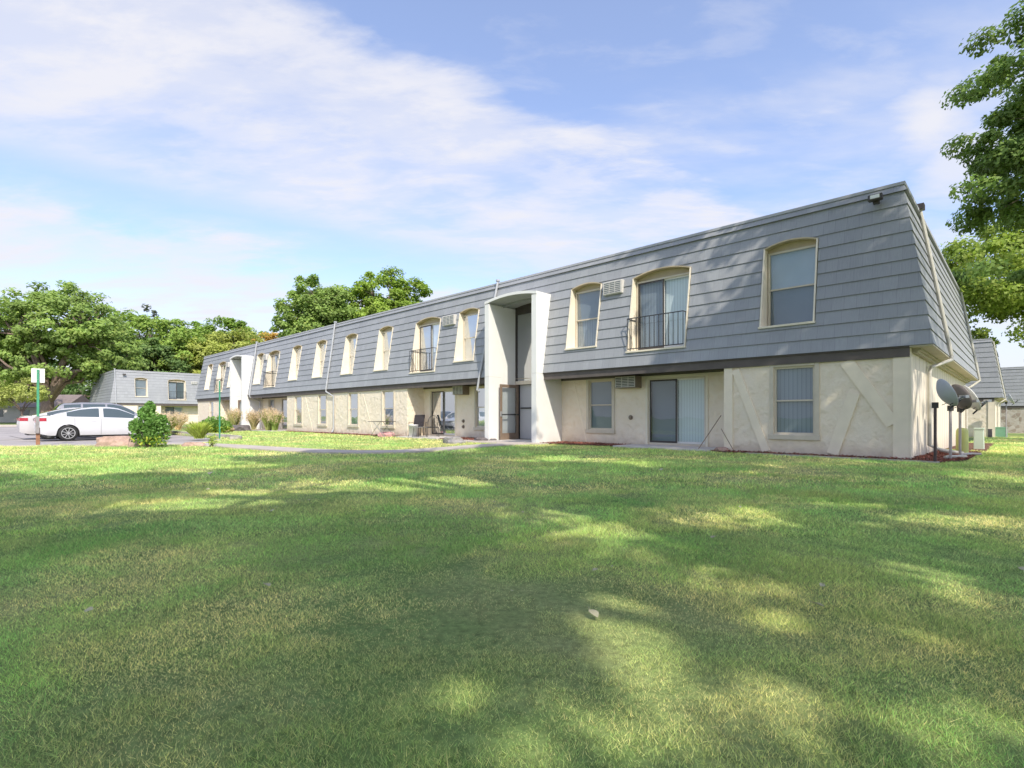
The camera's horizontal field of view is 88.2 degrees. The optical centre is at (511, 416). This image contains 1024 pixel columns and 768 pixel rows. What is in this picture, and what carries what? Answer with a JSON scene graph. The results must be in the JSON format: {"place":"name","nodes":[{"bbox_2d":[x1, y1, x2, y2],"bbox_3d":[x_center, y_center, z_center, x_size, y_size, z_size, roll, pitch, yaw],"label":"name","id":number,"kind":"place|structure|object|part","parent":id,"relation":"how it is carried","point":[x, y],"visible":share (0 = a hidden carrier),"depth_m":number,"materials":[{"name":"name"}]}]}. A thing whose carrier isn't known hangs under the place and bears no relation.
{"place":"outdoors","nodes":[
{"label":"outdoors","id":0,"kind":"place"},
{"bbox_2d":[0,395,88,422],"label":"house","id":1,"kind":"structure","parent":0,"point":[9,414],"depth_m":84.18,"materials":[{"name":"brown"}]},
{"bbox_2d":[0,427,219,444],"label":"parking lot","id":2,"kind":"structure","parent":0,"point":[10,436],"depth_m":23.91,"materials":[{"name":"grey asphalt"}]},
{"bbox_2d":[0,425,15,426],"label":"curb","id":3,"kind":"structure","parent":2,"relation":"on","point":[7,425],"depth_m":53.02,"materials":[{"name":"concrete"}]},
{"bbox_2d":[31,368,44,444],"bbox_3d":[-16.878,-0.330,18.822,0.360,2.760,0.170,0,0,-38],"label":"sign post","id":4,"kind":"object","parent":2,"relation":"on","point":[37,376],"visible":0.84,"depth_m":18.83,"materials":[{"name":"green metal"}]},
{"bbox_2d":[0,444,94,445],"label":"curb","id":5,"kind":"structure","parent":2,"relation":"on","point":[44,445],"depth_m":16.98,"materials":[{"name":"concrete"}]},
{"bbox_2d":[16,407,128,438],"bbox_3d":[-20.701,0.299,25.611,1.854,1.481,4.814,0,0,44],"label":"hatchback","id":6,"kind":"object","parent":2,"relation":"on","point":[25,424],"visible":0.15,"depth_m":23.62,"materials":[{"name":"paint"}]},
{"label":"side window","id":7,"kind":"part","parent":6,"relation":"part of","materials":[{"name":"glass"}]},
{"bbox_2d":[48,402,137,436],"bbox_3d":[-21.774,0.148,28.599,1.914,1.783,5.014,0,0,44],"label":"suv","id":8,"kind":"object","parent":2,"relation":"on","point":[83,404],"visible":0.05,"depth_m":27.57,"materials":[{"name":"silver metal"}]},
{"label":"side window","id":9,"kind":"part","parent":8,"relation":"part of","materials":[{"name":"grey glass"}]},
{"bbox_2d":[33,407,168,440],"bbox_3d":[-18.447,0.299,23.985,2.160,1.481,4.814,0,0,44],"label":"sedan","id":10,"kind":"object","parent":2,"relation":"on","point":[95,421],"visible":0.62,"depth_m":22.85,"materials":[{"name":"white paint"}]},
{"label":"side window","id":11,"kind":"part","parent":10,"relation":"part of","materials":[{"name":"grey glass"}]},
{"bbox_2d":[183,421,212,438],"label":"ornamental grass","id":12,"kind":"object","parent":2,"relation":"on","point":[198,431],"depth_m":22.64,"materials":[{"name":"green plant"}]},
{"bbox_2d":[170,431,241,439],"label":"curb","id":13,"kind":"structure","parent":2,"relation":"on","point":[233,437],"depth_m":24.55,"materials":[{"name":"concrete"}]},
{"bbox_2d":[219,380,220,438],"bbox_3d":[-12.324,-0.305,22.297,0.067,2.470,0.060,0,0,30],"label":"sign post","id":14,"kind":"object","parent":2,"relation":"on","point":[219,409],"visible":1,"depth_m":22.27,"materials":[{"name":"metal"}]},
{"bbox_2d":[157,408,189,433],"bbox_3d":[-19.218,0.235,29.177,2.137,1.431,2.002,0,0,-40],"label":"ornamental grass","id":15,"kind":"object","parent":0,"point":[174,419],"depth_m":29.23,"materials":[{"name":"beige plant"}]},
{"bbox_2d":[224,406,243,424],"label":"ornamental grass","id":16,"kind":"object","parent":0,"point":[234,417],"depth_m":35.05,"materials":[{"name":"beige plant"}]},
{"bbox_2d":[255,405,276,429],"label":"ornamental grass","id":17,"kind":"object","parent":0,"point":[263,418],"depth_m":34.40,"materials":[{"name":"beige plant"}]},
{"bbox_2d":[265,408,284,430],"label":"ornamental grass","id":18,"kind":"object","parent":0,"point":[274,419],"depth_m":33.75,"materials":[{"name":"beige plant"}]},
{"bbox_2d":[156,442,546,453],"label":"sidewalk","id":19,"kind":"structure","parent":0,"point":[301,450],"depth_m":15.02,"materials":[{"name":"concrete"}]},
{"bbox_2d":[0,422,1023,767],"bbox_3d":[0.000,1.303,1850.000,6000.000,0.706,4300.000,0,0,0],"label":"lawn","id":20,"kind":"structure","parent":0,"point":[508,624],"depth_m":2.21,"materials":[{"name":"plant"}]},
{"bbox_2d":[0,377,51,415],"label":"tree","id":21,"kind":"object","parent":20,"relation":"on","point":[9,394],"visible":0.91,"depth_m":54.05,"materials":[{"name":"green plant"}]},
{"bbox_2d":[21,360,75,393],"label":"tree","id":22,"kind":"object","parent":20,"relation":"on","point":[54,364],"depth_m":115.41,"materials":[{"name":"green plant"}]},
{"bbox_2d":[59,380,92,399],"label":"tree","id":23,"kind":"object","parent":20,"relation":"on","point":[71,389],"visible":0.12,"depth_m":107.72,"materials":[{"name":"green plant"}]},
{"bbox_2d":[0,280,155,412],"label":"tree","id":24,"kind":"object","parent":20,"relation":"on","point":[25,349],"visible":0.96,"depth_m":63.89,"materials":[{"name":"green plant"}]},
{"bbox_2d":[84,606,93,611],"bbox_3d":[-2.025,0.926,2.535,0.063,0.009,0.033,-9,25,8],"label":"fallen leaf","id":25,"kind":"object","parent":20,"relation":"on","point":[89,608],"visible":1,"depth_m":2.54,"materials":[{"name":"grey plant"}]},
{"bbox_2d":[95,436,130,446],"bbox_3d":[-12.561,0.804,16.752,1.262,0.374,0.616,0,0,0],"label":"rock","id":26,"kind":"object","parent":20,"relation":"on","point":[113,441],"visible":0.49,"depth_m":16.53,"materials":[{"name":"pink stone"}]},
{"bbox_2d":[128,441,144,447],"bbox_3d":[-11.635,0.864,16.499,0.580,0.220,0.428,0,0,-21],"label":"rock","id":27,"kind":"object","parent":20,"relation":"on","point":[130,443],"visible":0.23,"depth_m":16.32,"materials":[{"name":"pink stone"}]},
{"bbox_2d":[70,309,211,370],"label":"tree","id":28,"kind":"object","parent":20,"relation":"on","point":[180,333],"visible":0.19,"depth_m":77.25,"materials":[{"name":"green plant"}]},
{"bbox_2d":[88,337,199,380],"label":"tree","id":29,"kind":"object","parent":20,"relation":"on","point":[160,350],"visible":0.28,"depth_m":75.15,"materials":[{"name":"green plant"}]},
{"bbox_2d":[89,368,200,423],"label":"apartment building","id":30,"kind":"structure","parent":20,"relation":"on","point":[134,391],"depth_m":63.02,"materials":[{"name":"grey"}]},
{"bbox_2d":[134,378,147,396],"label":"window","id":31,"kind":"structure","parent":30,"relation":"in","point":[141,384],"depth_m":62.02,"materials":[{"name":"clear glass"}]},
{"bbox_2d":[164,406,182,415],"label":"patio door","id":32,"kind":"structure","parent":30,"relation":"in","point":[168,408],"depth_m":64.80,"materials":[{"name":"grey glass"}]},
{"bbox_2d":[168,379,186,399],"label":"window","id":33,"kind":"structure","parent":30,"relation":"in","point":[176,387],"depth_m":64.52,"materials":[{"name":"glass"}]},
{"bbox_2d":[133,304,159,359],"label":"tree","id":34,"kind":"object","parent":20,"relation":"on","point":[153,312],"visible":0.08,"depth_m":103.75,"materials":[{"name":"green plant"}]},
{"bbox_2d":[128,400,170,447],"bbox_3d":[-11.048,0.243,16.097,1.305,1.493,0.815,0,0,0],"label":"shrub","id":35,"kind":"object","parent":20,"relation":"on","point":[153,424],"visible":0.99,"depth_m":15.99,"materials":[{"name":"green plant"}]},
{"bbox_2d":[181,442,205,446],"bbox_3d":[-10.115,0.890,16.809,0.762,0.154,0.448,0,0,0],"label":"rock","id":36,"kind":"object","parent":20,"relation":"on","point":[189,444],"visible":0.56,"depth_m":16.64,"materials":[{"name":"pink stone"}]},
{"bbox_2d":[156,327,264,373],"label":"tree","id":37,"kind":"object","parent":20,"relation":"on","point":[214,344],"visible":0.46,"depth_m":77.37,"materials":[{"name":"green plant"}]},
{"bbox_2d":[207,433,216,446],"bbox_3d":[-9.296,0.757,16.401,0.293,0.468,0.232,0,0,18],"label":"shrub","id":38,"kind":"object","parent":20,"relation":"on","point":[211,442],"visible":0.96,"depth_m":16.38,"materials":[{"name":"green plant"}]},
{"bbox_2d":[197,415,233,432],"bbox_3d":[-17.420,0.452,31.021,2.063,1.100,1.246,0,0,0],"label":"shrub","id":39,"kind":"object","parent":20,"relation":"on","point":[225,425],"visible":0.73,"depth_m":30.78,"materials":[{"name":"green plant"}]},
{"bbox_2d":[184,315,268,345],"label":"tree","id":40,"kind":"object","parent":20,"relation":"on","point":[230,323],"visible":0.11,"depth_m":90.48,"materials":[{"name":"green plant"}]},
{"bbox_2d":[230,425,250,430],"bbox_3d":[-17.847,0.778,34.639,1.467,0.440,1.048,0,0,-16],"label":"rock","id":41,"kind":"object","parent":20,"relation":"on","point":[242,427],"visible":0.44,"depth_m":34.27,"materials":[{"name":"grey stone"}]},
{"bbox_2d":[251,429,284,431],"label":"patio slab","id":42,"kind":"structure","parent":20,"relation":"on","point":[269,430],"depth_m":34.35,"materials":[{"name":"concrete"}]},
{"bbox_2d":[251,332,287,340],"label":"tree","id":43,"kind":"object","parent":20,"relation":"on","point":[270,336],"visible":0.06,"depth_m":85.43,"materials":[{"name":"yellow plant"}]},
{"bbox_2d":[269,273,360,337],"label":"tree","id":44,"kind":"object","parent":20,"relation":"on","point":[313,309],"visible":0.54,"depth_m":56.15,"materials":[{"name":"green plant"}]},
{"bbox_2d":[368,421,395,436],"bbox_3d":[-6.124,0.592,24.852,1.500,0.734,0.600,0,0,44],"label":"folding table","id":45,"kind":"object","parent":20,"relation":"on","point":[384,423],"visible":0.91,"depth_m":24.61,"materials":[{"name":"brown metal"}]},
{"bbox_2d":[332,266,432,318],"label":"tree","id":46,"kind":"object","parent":20,"relation":"on","point":[400,291],"visible":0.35,"depth_m":58.23,"materials":[{"name":"green plant"}]},
{"bbox_2d":[377,432,394,436],"bbox_3d":[-5.907,0.847,24.907,0.795,0.264,0.630,0,0,0],"label":"bag","id":47,"kind":"object","parent":20,"relation":"on","point":[385,434],"visible":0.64,"depth_m":24.66,"materials":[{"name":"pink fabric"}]},
{"bbox_2d":[396,435,462,438],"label":"patio slab","id":48,"kind":"structure","parent":20,"relation":"on","point":[430,437],"depth_m":23.57,"materials":[{"name":"concrete"}]},
{"bbox_2d":[408,425,417,436],"bbox_3d":[-4.445,0.635,23.782,0.460,0.530,0.460,0,0,0],"label":"bucket","id":49,"kind":"object","parent":48,"relation":"on","point":[411,432],"visible":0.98,"depth_m":23.62,"materials":[{"name":"white plastic"}]},
{"bbox_2d":[408,415,424,435],"bbox_3d":[-4.400,0.411,24.461,0.554,0.981,0.711,0,0,14],"label":"patio chair","id":50,"kind":"object","parent":48,"relation":"on","point":[419,420],"visible":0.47,"depth_m":24.69,"materials":[{"name":"black fabric"}]},
{"bbox_2d":[412,427,426,436],"bbox_3d":[-4.085,0.681,23.364,0.560,0.442,0.560,0,0,44],"label":"side table","id":51,"kind":"object","parent":48,"relation":"on","point":[420,431],"visible":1,"depth_m":23.35,"materials":[{"name":"metal"}]},
{"bbox_2d":[426,415,439,436],"bbox_3d":[-3.548,0.420,23.585,0.561,0.962,0.625,0,0,-16],"label":"patio chair","id":52,"kind":"object","parent":48,"relation":"on","point":[431,425],"visible":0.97,"depth_m":23.34,"materials":[{"name":"black metal"}]},
{"bbox_2d":[443,436,465,443],"bbox_3d":[-2.090,0.847,18.759,0.785,0.264,0.584,0,0,25],"label":"rock","id":53,"kind":"object","parent":20,"relation":"on","point":[452,440],"visible":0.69,"depth_m":18.59,"materials":[{"name":"white stone"}]},
{"bbox_2d":[464,440,548,444],"bbox_3d":[-0.645,0.970,19.225,4.300,0.100,1.040,0,0,44],"label":"entrance pad","id":54,"kind":"object","parent":20,"relation":"on","point":[473,441],"visible":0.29,"depth_m":19.05,"materials":[{"name":"concrete"}]},
{"bbox_2d":[490,439,530,441],"bbox_3d":[0.428,0.980,19.974,2.160,0.150,1.470,0,0,44],"label":"entrance step","id":55,"kind":"object","parent":20,"relation":"on","point":[515,440],"visible":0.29,"depth_m":19.94,"materials":[{"name":"concrete"}]},
{"bbox_2d":[195,181,980,458],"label":"apartment building","id":56,"kind":"structure","parent":20,"relation":"on","point":[837,326],"depth_m":16.16,"materials":[{"name":"grey wood"}]},
{"bbox_2d":[204,364,212,389],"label":"window","id":57,"kind":"structure","parent":56,"relation":"in","point":[208,378],"depth_m":45.88,"materials":[{"name":"beige glass"}]},
{"bbox_2d":[209,401,213,418],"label":"window","id":58,"kind":"structure","parent":56,"relation":"in","point":[211,403],"depth_m":44.57,"materials":[{"name":"beige glass"}]},
{"bbox_2d":[214,361,225,392],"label":"balcony door","id":59,"kind":"structure","parent":56,"relation":"in","point":[222,366],"depth_m":43.89,"materials":[{"name":"brown metal"}]},
{"bbox_2d":[226,371,229,387],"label":"window","id":60,"kind":"structure","parent":56,"relation":"in","point":[228,383],"depth_m":41.82,"materials":[{"name":"beige glass"}]},
{"bbox_2d":[252,353,263,384],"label":"window","id":61,"kind":"structure","parent":56,"relation":"in","point":[259,363],"depth_m":38.17,"materials":[{"name":"beige glass"}]},
{"bbox_2d":[263,350,279,387],"bbox_3d":[-16.265,-3.247,36.065,1.910,2.555,0.702,0,0,44],"label":"balcony door","id":62,"kind":"structure","parent":56,"relation":"in","point":[273,358],"depth_m":36.57,"materials":[{"name":"brown metal"}]},
{"bbox_2d":[268,398,274,411],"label":"window","id":63,"kind":"structure","parent":56,"relation":"in","point":[271,401],"depth_m":38.12,"materials":[{"name":"beige glass"}]},
{"bbox_2d":[281,398,286,428],"bbox_3d":[-15.351,-0.195,36.238,1.840,2.190,0.175,0,0,44],"label":"patio door","id":64,"kind":"structure","parent":56,"relation":"in","point":[283,400],"depth_m":36.58,"materials":[{"name":"glass"}]},
{"bbox_2d":[287,345,301,380],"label":"window","id":65,"kind":"structure","parent":56,"relation":"in","point":[295,359],"depth_m":34.00,"materials":[{"name":"beige glass"}]},
{"bbox_2d":[293,395,302,425],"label":"window","id":66,"kind":"structure","parent":56,"relation":"in","point":[297,400],"depth_m":32.94,"materials":[{"name":"white glass"}]},
{"bbox_2d":[311,340,326,377],"bbox_3d":[-11.284,-3.407,31.276,1.290,2.275,0.651,0,0,44],"label":"window","id":67,"kind":"structure","parent":56,"relation":"in","point":[321,345],"depth_m":31.68,"materials":[{"name":"beige glass"}]},
{"bbox_2d":[317,394,326,426],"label":"window","id":68,"kind":"structure","parent":56,"relation":"in","point":[321,398],"depth_m":30.72,"materials":[{"name":"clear glass"}]},
{"bbox_2d":[340,333,357,374],"bbox_3d":[-8.787,-3.407,28.858,1.280,2.275,0.651,0,0,44],"label":"window","id":69,"kind":"structure","parent":56,"relation":"in","point":[351,339],"depth_m":29.26,"materials":[{"name":"beige glass"}]},
{"bbox_2d":[347,392,358,427],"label":"window","id":70,"kind":"structure","parent":56,"relation":"in","point":[352,397],"depth_m":28.27,"materials":[{"name":"beige glass"}]},
{"bbox_2d":[373,326,392,371],"bbox_3d":[-6.345,-3.407,26.493,1.280,2.275,0.651,0,0,44],"label":"window","id":71,"kind":"structure","parent":56,"relation":"in","point":[385,334],"depth_m":26.88,"materials":[{"name":"clear glass"}]},
{"bbox_2d":[380,389,394,428],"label":"window","id":72,"kind":"structure","parent":56,"relation":"in","point":[387,396],"depth_m":25.92,"materials":[{"name":"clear glass"}]},
{"bbox_2d":[409,317,440,373],"bbox_3d":[-3.856,-3.247,24.047,1.900,2.555,0.702,0,0,44],"label":"balcony door","id":73,"kind":"structure","parent":56,"relation":"in","point":[427,331],"depth_m":24.40,"materials":[{"name":"glass"}]},
{"bbox_2d":[429,388,455,435],"bbox_3d":[-3.160,-0.195,24.433,1.940,2.190,0.175,0,0,44],"label":"patio door","id":74,"kind":"structure","parent":56,"relation":"in","point":[442,403],"depth_m":24.43,"materials":[{"name":"glass"}]},
{"bbox_2d":[453,308,479,362],"bbox_3d":[-1.820,-3.407,22.110,1.280,2.275,0.651,0,0,44],"label":"window","id":75,"kind":"structure","parent":56,"relation":"in","point":[469,317],"depth_m":22.47,"materials":[{"name":"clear glass"}]},
{"bbox_2d":[473,386,484,429],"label":"window","id":76,"kind":"structure","parent":56,"relation":"in","point":[480,395],"depth_m":22.69,"materials":[{"name":"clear glass"}]},
{"bbox_2d":[564,282,602,349],"bbox_3d":[2.494,-3.407,17.932,1.310,2.275,0.651,0,0,44],"label":"window","id":77,"kind":"structure","parent":56,"relation":"in","point":[585,300],"depth_m":18.27,"materials":[{"name":"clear glass"}]},
{"bbox_2d":[585,378,614,433],"bbox_3d":[3.083,-0.365,18.341,1.210,1.890,0.175,0,0,44],"label":"window","id":78,"kind":"structure","parent":56,"relation":"in","point":[602,392],"depth_m":18.40,"materials":[{"name":"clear glass"}]},
{"bbox_2d":[625,266,691,352],"bbox_3d":[4.465,-3.247,15.986,1.970,2.555,0.702,0,0,44],"label":"balcony door","id":79,"kind":"structure","parent":56,"relation":"in","point":[659,304],"depth_m":16.26,"materials":[{"name":"grey glass"}]},
{"bbox_2d":[646,373,707,446],"bbox_3d":[5.115,-0.195,16.420,2.060,2.190,0.175,0,0,44],"label":"patio door","id":80,"kind":"structure","parent":56,"relation":"in","point":[679,402],"depth_m":16.42,"materials":[{"name":"glass"}]},
{"bbox_2d":[758,237,818,328],"bbox_3d":[7.080,-3.407,13.490,1.320,2.275,0.651,0,0,44],"label":"window","id":81,"kind":"structure","parent":56,"relation":"in","point":[789,270],"depth_m":13.73,"materials":[{"name":"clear glass"}]},
{"bbox_2d":[768,362,819,440],"bbox_3d":[7.038,-0.365,13.187,1.180,1.890,0.175,0,0,44],"label":"window","id":82,"kind":"structure","parent":56,"relation":"in","point":[794,391],"depth_m":13.23,"materials":[{"name":"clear glass"}]},
{"bbox_2d":[589,609,598,616],"bbox_3d":[0.379,0.919,2.485,0.046,0.013,0.089,4,10,-25],"label":"fallen leaf","id":83,"kind":"object","parent":20,"relation":"on","point":[594,612],"visible":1,"depth_m":2.48,"materials":[{"name":"beige plant"}]},
{"bbox_2d":[613,444,715,451],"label":"patio slab","id":84,"kind":"structure","parent":20,"relation":"on","point":[683,448],"depth_m":15.71,"materials":[{"name":"concrete"}]},
{"bbox_2d":[698,415,720,448],"bbox_3d":[5.437,0.445,14.560,0.651,0.963,0.021,0,0,40],"label":"stick","id":85,"kind":"object","parent":84,"relation":"on","point":[710,431],"visible":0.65,"depth_m":14.53,"materials":[{"name":"wood"}]},
{"bbox_2d":[745,453,939,462],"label":"curb","id":86,"kind":"structure","parent":20,"relation":"on","point":[849,457],"depth_m":11.86,"materials":[{"name":"concrete"}]},
{"bbox_2d":[720,451,973,461],"bbox_3d":[9.168,0.960,14.412,5.144,0.060,5.675,0,0,45],"label":"mulch bed","id":87,"kind":"object","parent":20,"relation":"on","point":[863,457],"visible":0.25,"depth_m":12.16,"materials":[{"name":"red wood"}]},
{"bbox_2d":[285,430,981,461],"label":"mulch","id":88,"kind":"object","parent":87,"relation":"on","point":[926,456],"visible":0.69,"depth_m":13.13,"materials":[{"name":"brown wood"}]},
{"bbox_2d":[714,447,727,451],"bbox_3d":[5.635,0.894,14.216,0.367,0.143,0.281,0,0,0],"label":"rock","id":89,"kind":"object","parent":87,"relation":"on","point":[721,448],"visible":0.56,"depth_m":14.14,"materials":[{"name":"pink stone"}]},
{"bbox_2d":[932,379,968,461],"bbox_3d":[8.928,0.139,10.766,0.537,1.822,0.536,0,0,-27],"label":"satellite dish","id":90,"kind":"object","parent":87,"relation":"on","point":[946,392],"visible":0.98,"depth_m":10.74,"materials":[{"name":"metal"}]},
{"bbox_2d":[943,455,966,458],"bbox_3d":[9.889,0.900,11.820,0.905,0.089,0.113,0,0,-27],"label":"drain pipe","id":91,"kind":"object","parent":87,"relation":"on","point":[954,456],"visible":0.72,"depth_m":11.84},
{"bbox_2d":[956,428,968,452],"bbox_3d":[11.750,0.668,13.800,0.290,0.750,0.290,0,0,0],"label":"cable pedestal","id":92,"kind":"object","parent":87,"relation":"on","point":[965,440],"visible":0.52,"depth_m":13.69,"materials":[{"name":"yellow plastic"}]},
{"bbox_2d":[947,384,978,457],"bbox_3d":[9.896,0.174,11.596,0.521,1.768,0.521,0,0,43],"label":"satellite dish","id":93,"kind":"object","parent":87,"relation":"on","point":[964,404],"visible":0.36,"depth_m":11.55,"materials":[{"name":"metal"}]},
{"bbox_2d":[962,453,981,454],"bbox_3d":[10.980,0.905,12.736,0.896,0.069,0.179,0,0,-24],"label":"drain pipe","id":94,"kind":"object","parent":87,"relation":"on","point":[972,453],"visible":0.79,"depth_m":12.83,"materials":[{"name":"metal"}]},
{"bbox_2d":[957,385,991,454],"bbox_3d":[10.813,0.170,12.377,0.564,1.806,0.560,0,0,-16],"label":"satellite dish","id":95,"kind":"object","parent":87,"relation":"on","point":[976,406],"visible":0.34,"depth_m":12.32,"materials":[{"name":"metal"}]},
{"bbox_2d":[945,443,993,450],"bbox_3d":[16.530,1.054,18.919,0.999,0.098,8.500,0,0,44],"label":"mulch bed","id":96,"kind":"object","parent":20,"relation":"on","point":[971,446],"visible":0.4,"depth_m":18.01,"materials":[{"name":"red wood"}]},
{"bbox_2d":[973,428,984,448],"bbox_3d":[14.751,0.726,16.699,0.262,0.730,0.299,0,0,44],"label":"utility box","id":97,"kind":"object","parent":20,"relation":"on","point":[978,441],"visible":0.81,"depth_m":16.60,"materials":[{"name":"beige metal"}]},
{"bbox_2d":[938,221,1023,347],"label":"tree","id":98,"kind":"object","parent":20,"relation":"on","point":[1002,300],"visible":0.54,"depth_m":35.95,"materials":[{"name":"green plant"}]},
{"bbox_2d":[939,0,1023,287],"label":"tree","id":99,"kind":"object","parent":20,"relation":"on","point":[1001,160],"visible":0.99,"depth_m":21.09,"materials":[{"name":"green plant"}]},
{"bbox_2d":[966,338,1007,436],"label":"apartment building","id":100,"kind":"structure","parent":20,"relation":"on","point":[989,385],"depth_m":33.73,"materials":[{"name":"grey wood"}]},
{"bbox_2d":[988,429,991,436],"bbox_3d":[29.300,1.052,32.400,0.204,0.570,0.204,0,0,44],"label":"utility box","id":101,"kind":"object","parent":20,"relation":"on","point":[989,432],"visible":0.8,"depth_m":32.33,"materials":[{"name":"metal"}]},
{"bbox_2d":[995,427,1007,436],"bbox_3d":[31.401,1.022,33.999,0.701,0.690,0.847,0,0,44],"label":"transformer","id":102,"kind":"object","parent":20,"relation":"on","point":[1000,431],"visible":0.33,"depth_m":33.70,"materials":[{"name":"green metal"}]},
{"bbox_2d":[1001,366,1023,432],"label":"apartment building","id":103,"kind":"structure","parent":20,"relation":"on","point":[1013,379],"depth_m":51.09,"materials":[{"name":"grey wood"}]},
{"bbox_2d":[1005,393,1019,437],"bbox_3d":[30.350,-0.008,32.042,0.580,2.800,0.578,0,0,0],"label":"satellite dish","id":104,"kind":"object","parent":20,"relation":"on","point":[1010,399],"visible":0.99,"depth_m":32.07,"materials":[{"name":"metal"}]},
{"bbox_2d":[0,0,1023,390],"label":"sky","id":105,"kind":"structure","parent":0,"point":[188,160],"materials":[{"name":"blue"}]},
{"label":"mulch bed","id":106,"kind":"structure","parent":0,"visible":0},
{"bbox_2d":[245,408,260,429],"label":"ornamental grass","id":107,"kind":"object","parent":106,"relation":"on","point":[252,420],"depth_m":35.85,"materials":[{"name":"beige plant"}]},
{"label":"mulch bed","id":108,"kind":"structure","parent":0,"visible":0},
{"bbox_2d":[474,437,488,440],"bbox_3d":[-1.148,0.881,20.401,0.742,0.176,0.526,0,0,-15],"label":"rock","id":109,"kind":"object","parent":108,"relation":"on","point":[480,439],"visible":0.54,"depth_m":20.19,"materials":[{"name":"grey stone"}]}
]}

